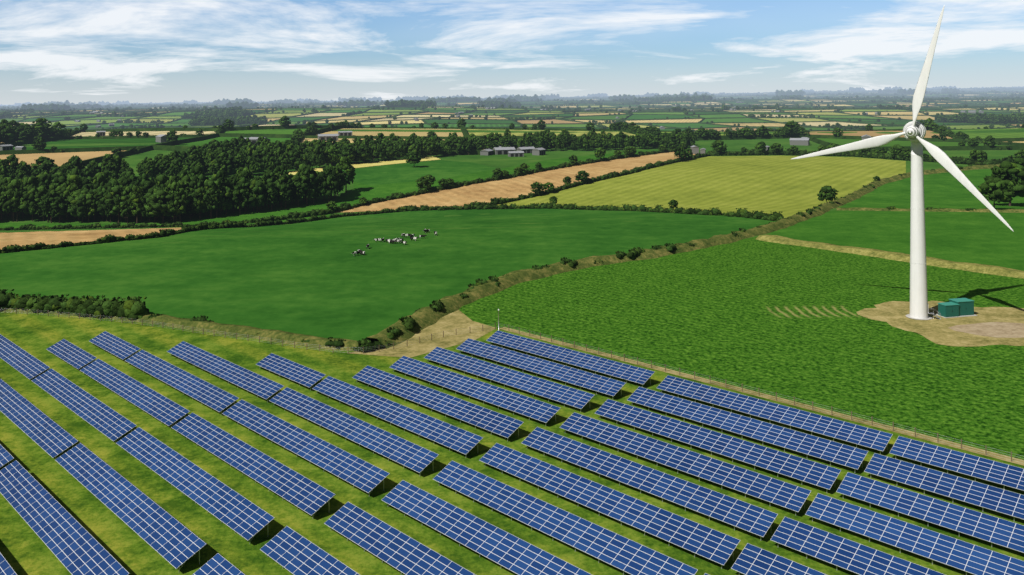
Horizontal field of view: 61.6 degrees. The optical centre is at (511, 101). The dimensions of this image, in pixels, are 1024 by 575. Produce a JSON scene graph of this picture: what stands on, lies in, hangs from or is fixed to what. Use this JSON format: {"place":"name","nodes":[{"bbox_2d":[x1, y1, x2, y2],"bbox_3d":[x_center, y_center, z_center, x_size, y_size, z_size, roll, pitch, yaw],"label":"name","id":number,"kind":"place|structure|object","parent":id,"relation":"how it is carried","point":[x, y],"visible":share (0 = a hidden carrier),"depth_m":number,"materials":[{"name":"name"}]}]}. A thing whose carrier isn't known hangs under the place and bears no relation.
{"place":"outdoors","nodes":[
{"label":"outdoors","id":0,"kind":"place"},
{"bbox_2d":[0,228,180,249],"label":"field","id":1,"kind":"structure","parent":0,"point":[33,238],"depth_m":328.06,"materials":[{"name":"beige plant"}]},
{"bbox_2d":[0,204,332,227],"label":"field","id":2,"kind":"structure","parent":0,"point":[259,215],"depth_m":448.06,"materials":[{"name":"green plant"}]},
{"bbox_2d":[0,209,775,341],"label":"pasture","id":3,"kind":"structure","parent":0,"point":[307,278],"depth_m":259.17,"materials":[{"name":"green plant"}]},
{"bbox_2d":[294,160,502,184],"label":"field","id":4,"kind":"structure","parent":0,"point":[406,172],"depth_m":575.90,"materials":[{"name":"green plant"}]},
{"bbox_2d":[289,156,439,174],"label":"yellow field","id":5,"kind":"structure","parent":4,"relation":"on","point":[378,163],"depth_m":625.08,"materials":[{"name":"beige plant"}]},
{"bbox_2d":[335,150,658,206],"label":"field","id":6,"kind":"structure","parent":0,"point":[368,192],"depth_m":524.78,"materials":[{"name":"green plant"}]},
{"bbox_2d":[335,152,699,212],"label":"field stubble","id":7,"kind":"object","parent":6,"relation":"on","point":[515,187],"visible":0.6,"depth_m":514.73,"materials":[{"name":"beige plant"}]},
{"bbox_2d":[0,89,1023,574],"bbox_3d":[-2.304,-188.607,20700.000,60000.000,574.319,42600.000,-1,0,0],"label":"ground","id":8,"kind":"structure","parent":0,"point":[24,549],"depth_m":114.61,"materials":[{"name":"green plant"}]},
{"bbox_2d":[0,144,12,150],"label":"farm building","id":9,"kind":"structure","parent":8,"relation":"on","point":[6,147],"depth_m":735.17,"materials":[{"name":"grey"}]},
{"bbox_2d":[0,444,13,467],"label":"solar table","id":10,"kind":"object","parent":8,"relation":"on","point":[6,456],"visible":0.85,"depth_m":111.64,"materials":[{"name":"blue glass"}]},
{"bbox_2d":[0,553,16,574],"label":"solar table","id":11,"kind":"object","parent":8,"relation":"on","point":[6,568],"visible":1,"depth_m":84.55,"materials":[{"name":"blue glass"}]},
{"bbox_2d":[15,146,25,149],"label":"farm building","id":12,"kind":"structure","parent":8,"relation":"on","point":[20,147],"depth_m":724.05,"materials":[{"name":"grey"}]},
{"bbox_2d":[0,334,49,382],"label":"solar table","id":13,"kind":"object","parent":8,"relation":"on","point":[22,361],"visible":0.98,"depth_m":156.13,"materials":[{"name":"blue glass"}]},
{"bbox_2d":[0,379,77,457],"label":"solar table","id":14,"kind":"object","parent":8,"relation":"on","point":[48,435],"visible":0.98,"depth_m":124.79,"materials":[{"name":"blue glass"}]},
{"bbox_2d":[0,460,128,574],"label":"solar table","id":15,"kind":"object","parent":8,"relation":"on","point":[72,543],"visible":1,"depth_m":93.87,"materials":[{"name":"blue glass"}]},
{"bbox_2d":[47,339,95,371],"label":"solar table","id":16,"kind":"object","parent":8,"relation":"on","point":[75,356],"visible":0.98,"depth_m":159.54,"materials":[{"name":"blue glass"}]},
{"bbox_2d":[31,368,136,441],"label":"solar table","id":17,"kind":"object","parent":8,"relation":"on","point":[107,421],"visible":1,"depth_m":131.95,"materials":[{"name":"blue glass"}]},
{"bbox_2d":[96,131,105,135],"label":"farm building","id":18,"kind":"structure","parent":8,"relation":"on","point":[101,133],"depth_m":922.59,"materials":[{"name":"grey"}]},
{"bbox_2d":[89,331,139,359],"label":"solar table","id":19,"kind":"object","parent":8,"relation":"on","point":[114,345],"visible":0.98,"depth_m":164.99,"materials":[{"name":"blue glass"}]},
{"bbox_2d":[55,443,205,571],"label":"solar table","id":20,"kind":"object","parent":8,"relation":"on","point":[170,539],"visible":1,"depth_m":98.14,"materials":[{"name":"blue glass"}]},
{"bbox_2d":[80,359,189,425],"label":"solar table","id":21,"kind":"object","parent":8,"relation":"on","point":[161,408],"visible":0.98,"depth_m":137.44,"materials":[{"name":"blue glass"}]},
{"bbox_2d":[155,134,168,142],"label":"farm building","id":22,"kind":"structure","parent":8,"relation":"on","point":[160,138],"depth_m":819.35,"materials":[{"name":"grey"}]},
{"bbox_2d":[0,308,357,350],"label":"margin","id":23,"kind":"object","parent":8,"relation":"on","point":[277,336],"depth_m":176.79,"materials":[{"name":"brown plant"}]},
{"bbox_2d":[125,350,238,414],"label":"solar table","id":24,"kind":"object","parent":8,"relation":"on","point":[204,392],"visible":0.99,"depth_m":142.87,"materials":[{"name":"blue glass"}]},
{"bbox_2d":[116,427,273,543],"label":"solar table","id":25,"kind":"object","parent":8,"relation":"on","point":[242,516],"visible":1,"depth_m":103.71,"materials":[{"name":"blue glass"}]},
{"bbox_2d":[192,553,244,574],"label":"solar table","id":26,"kind":"object","parent":8,"relation":"on","point":[217,564],"visible":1,"depth_m":84.64,"materials":[{"name":"blue glass"}]},
{"bbox_2d":[167,341,283,402],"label":"solar table","id":27,"kind":"object","parent":8,"relation":"on","point":[252,382],"visible":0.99,"depth_m":148.38,"materials":[{"name":"blue glass"}]},
{"bbox_2d":[245,137,257,144],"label":"farm building","id":28,"kind":"structure","parent":8,"relation":"on","point":[254,139],"depth_m":785.04,"materials":[{"name":"grey"}]},
{"bbox_2d":[171,413,334,518],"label":"solar table","id":29,"kind":"object","parent":8,"relation":"on","point":[305,494],"visible":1,"depth_m":109.25,"materials":[{"name":"blue glass"}]},
{"bbox_2d":[256,353,324,390],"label":"solar table","id":30,"kind":"object","parent":8,"relation":"on","point":[295,372],"visible":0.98,"depth_m":148.17,"materials":[{"name":"blue glass"}]},
{"bbox_2d":[222,399,389,496],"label":"solar table","id":31,"kind":"object","parent":8,"relation":"on","point":[363,475],"visible":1,"depth_m":114.77,"materials":[{"name":"blue glass"}]},
{"bbox_2d":[260,526,359,574],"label":"solar table","id":32,"kind":"object","parent":8,"relation":"on","point":[293,552],"visible":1,"depth_m":87.03,"materials":[{"name":"blue glass"}]},
{"bbox_2d":[318,134,337,140],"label":"farm building","id":33,"kind":"structure","parent":8,"relation":"on","point":[326,137],"depth_m":845.92,"materials":[{"name":"grey"}]},
{"bbox_2d":[338,131,351,135],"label":"farm building","id":34,"kind":"structure","parent":8,"relation":"on","point":[344,133],"depth_m":903.76,"materials":[{"name":"grey"}]},
{"bbox_2d":[269,387,438,473],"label":"solar table","id":35,"kind":"object","parent":8,"relation":"on","point":[408,454],"visible":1,"depth_m":120.38,"materials":[{"name":"blue glass"}]},
{"bbox_2d":[312,376,482,455],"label":"solar table","id":36,"kind":"object","parent":8,"relation":"on","point":[465,442],"visible":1,"depth_m":125.89,"materials":[{"name":"blue glass"}]},
{"bbox_2d":[324,502,474,574],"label":"solar table","id":37,"kind":"object","parent":8,"relation":"on","point":[401,552],"visible":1,"depth_m":89.15,"materials":[{"name":"blue glass"}]},
{"bbox_2d":[350,310,494,357],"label":"bare ground patch","id":38,"kind":"object","parent":8,"relation":"on","point":[457,320],"visible":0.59,"depth_m":173.54,"materials":[{"name":"beige soil"}]},
{"bbox_2d":[352,365,523,440],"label":"solar table","id":39,"kind":"object","parent":8,"relation":"on","point":[507,427],"visible":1,"depth_m":131.35,"materials":[{"name":"blue glass"}]},
{"bbox_2d":[389,356,559,425],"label":"solar table","id":40,"kind":"object","parent":8,"relation":"on","point":[529,407],"visible":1,"depth_m":136.88,"materials":[{"name":"blue glass"}]},
{"bbox_2d":[382,480,591,574],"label":"solar table","id":41,"kind":"object","parent":8,"relation":"on","point":[510,552],"visible":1,"depth_m":91.05,"materials":[{"name":"blue glass"}]},
{"bbox_2d":[480,149,493,155],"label":"barn","id":42,"kind":"structure","parent":8,"relation":"on","point":[487,152],"depth_m":702.99,"materials":[{"name":"grey"}]},
{"bbox_2d":[492,147,515,154],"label":"barn","id":43,"kind":"structure","parent":8,"relation":"on","point":[501,150],"depth_m":712.72,"materials":[{"name":"grey"}]},
{"bbox_2d":[424,347,593,411],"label":"solar table","id":44,"kind":"object","parent":8,"relation":"on","point":[576,398],"visible":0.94,"depth_m":142.38,"materials":[{"name":"blue glass"}]},
{"bbox_2d":[0,87,1023,166],"bbox_3d":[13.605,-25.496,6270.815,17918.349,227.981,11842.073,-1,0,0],"label":"hedge rows","id":45,"kind":"object","parent":8,"relation":"on","point":[166,146],"visible":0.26,"depth_m":2373.13,"materials":[{"name":"green plant"}]},
{"bbox_2d":[0,308,1023,461],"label":"fence","id":46,"kind":"object","parent":8,"relation":"on","point":[985,448],"visible":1,"depth_m":162.70,"materials":[{"name":"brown wood"}]},
{"bbox_2d":[0,86,1023,351],"bbox_3d":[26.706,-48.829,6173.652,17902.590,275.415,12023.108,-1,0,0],"label":"tree","id":47,"kind":"object","parent":8,"relation":"on","point":[174,186],"visible":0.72,"depth_m":552.40,"materials":[{"name":"green plant"}]},
{"bbox_2d":[508,151,523,156],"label":"barn","id":48,"kind":"structure","parent":8,"relation":"on","point":[515,153],"depth_m":690.82,"materials":[{"name":"grey"}]},
{"bbox_2d":[517,147,534,152],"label":"barn","id":49,"kind":"structure","parent":8,"relation":"on","point":[527,149],"depth_m":727.73,"materials":[{"name":"grey"}]},
{"bbox_2d":[532,148,544,154],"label":"barn","id":50,"kind":"structure","parent":8,"relation":"on","point":[538,151],"depth_m":707.29,"materials":[{"name":"grey"}]},
{"bbox_2d":[456,338,625,396],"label":"solar table","id":51,"kind":"object","parent":8,"relation":"on","point":[592,381],"visible":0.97,"depth_m":147.93,"materials":[{"name":"blue glass"}]},
{"bbox_2d":[433,461,697,574],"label":"solar table","id":52,"kind":"object","parent":8,"relation":"on","point":[623,554],"visible":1,"depth_m":92.78,"materials":[{"name":"blue glass"}]},
{"bbox_2d":[486,331,653,386],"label":"solar table","id":53,"kind":"object","parent":8,"relation":"on","point":[626,372],"visible":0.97,"depth_m":153.38,"materials":[{"name":"blue glass"}]},
{"bbox_2d":[479,443,740,568],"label":"solar table","id":54,"kind":"object","parent":8,"relation":"on","point":[697,538],"visible":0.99,"depth_m":97.21,"materials":[{"name":"blue glass"}]},
{"bbox_2d":[522,427,777,540],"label":"solar table","id":55,"kind":"object","parent":8,"relation":"on","point":[751,518],"visible":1,"depth_m":102.77,"materials":[{"name":"blue glass"}]},
{"bbox_2d":[365,164,999,348],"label":"hedge bank","id":56,"kind":"structure","parent":8,"relation":"on","point":[423,317],"depth_m":246.11,"materials":[{"name":"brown plant"}]},
{"bbox_2d":[559,412,810,515],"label":"solar table","id":57,"kind":"object","parent":8,"relation":"on","point":[770,490],"visible":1,"depth_m":108.34,"materials":[{"name":"blue glass"}]},
{"bbox_2d":[690,145,698,153],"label":"farm building","id":58,"kind":"structure","parent":8,"relation":"on","point":[695,149],"depth_m":724.67,"materials":[{"name":"grey"}]},
{"bbox_2d":[700,148,705,153],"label":"farm building","id":59,"kind":"structure","parent":8,"relation":"on","point":[702,150],"depth_m":719.32,"materials":[{"name":"grey"}]},
{"bbox_2d":[595,399,840,492],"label":"solar table","id":60,"kind":"object","parent":8,"relation":"on","point":[801,469],"visible":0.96,"depth_m":113.84,"materials":[{"name":"blue glass"}]},
{"bbox_2d":[459,237,1023,459],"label":"field crop","id":61,"kind":"object","parent":8,"relation":"on","point":[771,318],"visible":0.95,"depth_m":177.53,"materials":[{"name":"green plant"}]},
{"bbox_2d":[856,301,1023,346],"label":"dirt pad","id":62,"kind":"structure","parent":61,"relation":"on","point":[936,330],"depth_m":180.77,"materials":[{"name":"soil"}]},
{"bbox_2d":[627,387,867,470],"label":"solar table","id":63,"kind":"object","parent":8,"relation":"on","point":[827,450],"visible":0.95,"depth_m":119.38,"materials":[{"name":"blue glass"}]},
{"bbox_2d":[657,375,892,454],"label":"solar table","id":64,"kind":"object","parent":8,"relation":"on","point":[842,430],"visible":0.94,"depth_m":124.90,"materials":[{"name":"blue glass"}]},
{"bbox_2d":[731,543,826,574],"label":"solar table","id":65,"kind":"object","parent":8,"relation":"on","point":[752,560],"visible":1,"depth_m":84.35,"materials":[{"name":"blue glass"}]},
{"bbox_2d":[790,138,809,145],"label":"farm building","id":66,"kind":"structure","parent":8,"relation":"on","point":[800,141],"depth_m":842.50,"materials":[{"name":"grey"}]},
{"bbox_2d":[770,517,944,574],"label":"solar table","id":67,"kind":"object","parent":8,"relation":"on","point":[844,553],"visible":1,"depth_m":86.63,"materials":[{"name":"blue glass"}]},
{"bbox_2d":[861,135,870,139],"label":"farm building","id":68,"kind":"structure","parent":8,"relation":"on","point":[865,137],"depth_m":881.04,"materials":[{"name":"grey"}]},
{"bbox_2d":[756,235,1023,278],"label":"dirt track","id":69,"kind":"structure","parent":8,"relation":"on","point":[974,267],"depth_m":251.33,"materials":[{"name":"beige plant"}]},
{"bbox_2d":[792,5,1013,319],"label":"wind turbine","id":70,"kind":"object","parent":8,"relation":"on","point":[914,132],"visible":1,"depth_m":182.86,"materials":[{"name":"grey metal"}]},
{"bbox_2d":[805,493,1023,574],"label":"solar table","id":71,"kind":"object","parent":8,"relation":"on","point":[952,552],"visible":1,"depth_m":89.03,"materials":[{"name":"blue glass"}]},
{"bbox_2d":[836,472,1023,552],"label":"solar table","id":72,"kind":"object","parent":8,"relation":"on","point":[991,529],"visible":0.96,"depth_m":94.89,"materials":[{"name":"blue glass"}]},
{"bbox_2d":[836,207,1023,212],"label":"hedge bank","id":73,"kind":"structure","parent":8,"relation":"on","point":[945,210],"depth_m":362.21,"materials":[{"name":"green plant"}]},
{"bbox_2d":[864,453,1023,521],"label":"solar table","id":74,"kind":"object","parent":8,"relation":"on","point":[982,495],"visible":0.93,"depth_m":101.22,"materials":[{"name":"blue glass"}]},
{"bbox_2d":[935,298,977,317],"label":"transformer kiosk","id":75,"kind":"object","parent":8,"relation":"on","point":[957,307],"visible":1,"depth_m":184.66,"materials":[{"name":"teal metal"}]},
{"bbox_2d":[890,436,1023,490],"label":"solar table","id":76,"kind":"object","parent":8,"relation":"on","point":[974,466],"visible":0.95,"depth_m":107.54,"materials":[{"name":"blue glass"}]},
{"bbox_2d":[0,89,1023,165],"bbox_3d":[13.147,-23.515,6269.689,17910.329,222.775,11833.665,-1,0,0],"label":"distant farmland","id":77,"kind":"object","parent":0,"point":[60,159],"visible":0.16,"depth_m":2152.64,"materials":[{"name":"green plant"}]},
{"bbox_2d":[0,0,1023,104],"label":"sky","id":78,"kind":"structure","parent":0,"point":[74,51],"materials":[{"name":"blue"}]},
{"bbox_2d":[498,156,905,217],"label":"mown field","id":79,"kind":"structure","parent":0,"point":[787,186],"depth_m":511.21,"materials":[{"name":"yellow plant"}]},
{"bbox_2d":[499,327,1023,465],"bbox_3d":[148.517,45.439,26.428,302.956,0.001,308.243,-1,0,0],"label":"fence","id":80,"kind":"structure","parent":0,"point":[888,427],"depth_m":133.05,"materials":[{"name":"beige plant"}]},
{"bbox_2d":[767,211,1023,270],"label":"field","id":81,"kind":"structure","parent":0,"point":[986,238],"depth_m":298.29,"materials":[{"name":"green plant"}]},
{"bbox_2d":[840,169,1023,209],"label":"field","id":82,"kind":"structure","parent":0,"point":[945,190],"depth_m":449.46,"materials":[{"name":"green plant"}]},
{"bbox_2d":[948,322,1023,337],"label":"bare dirt patch","id":83,"kind":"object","parent":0,"point":[1002,329],"depth_m":173.93,"materials":[{"name":"beige soil"}]}
]}

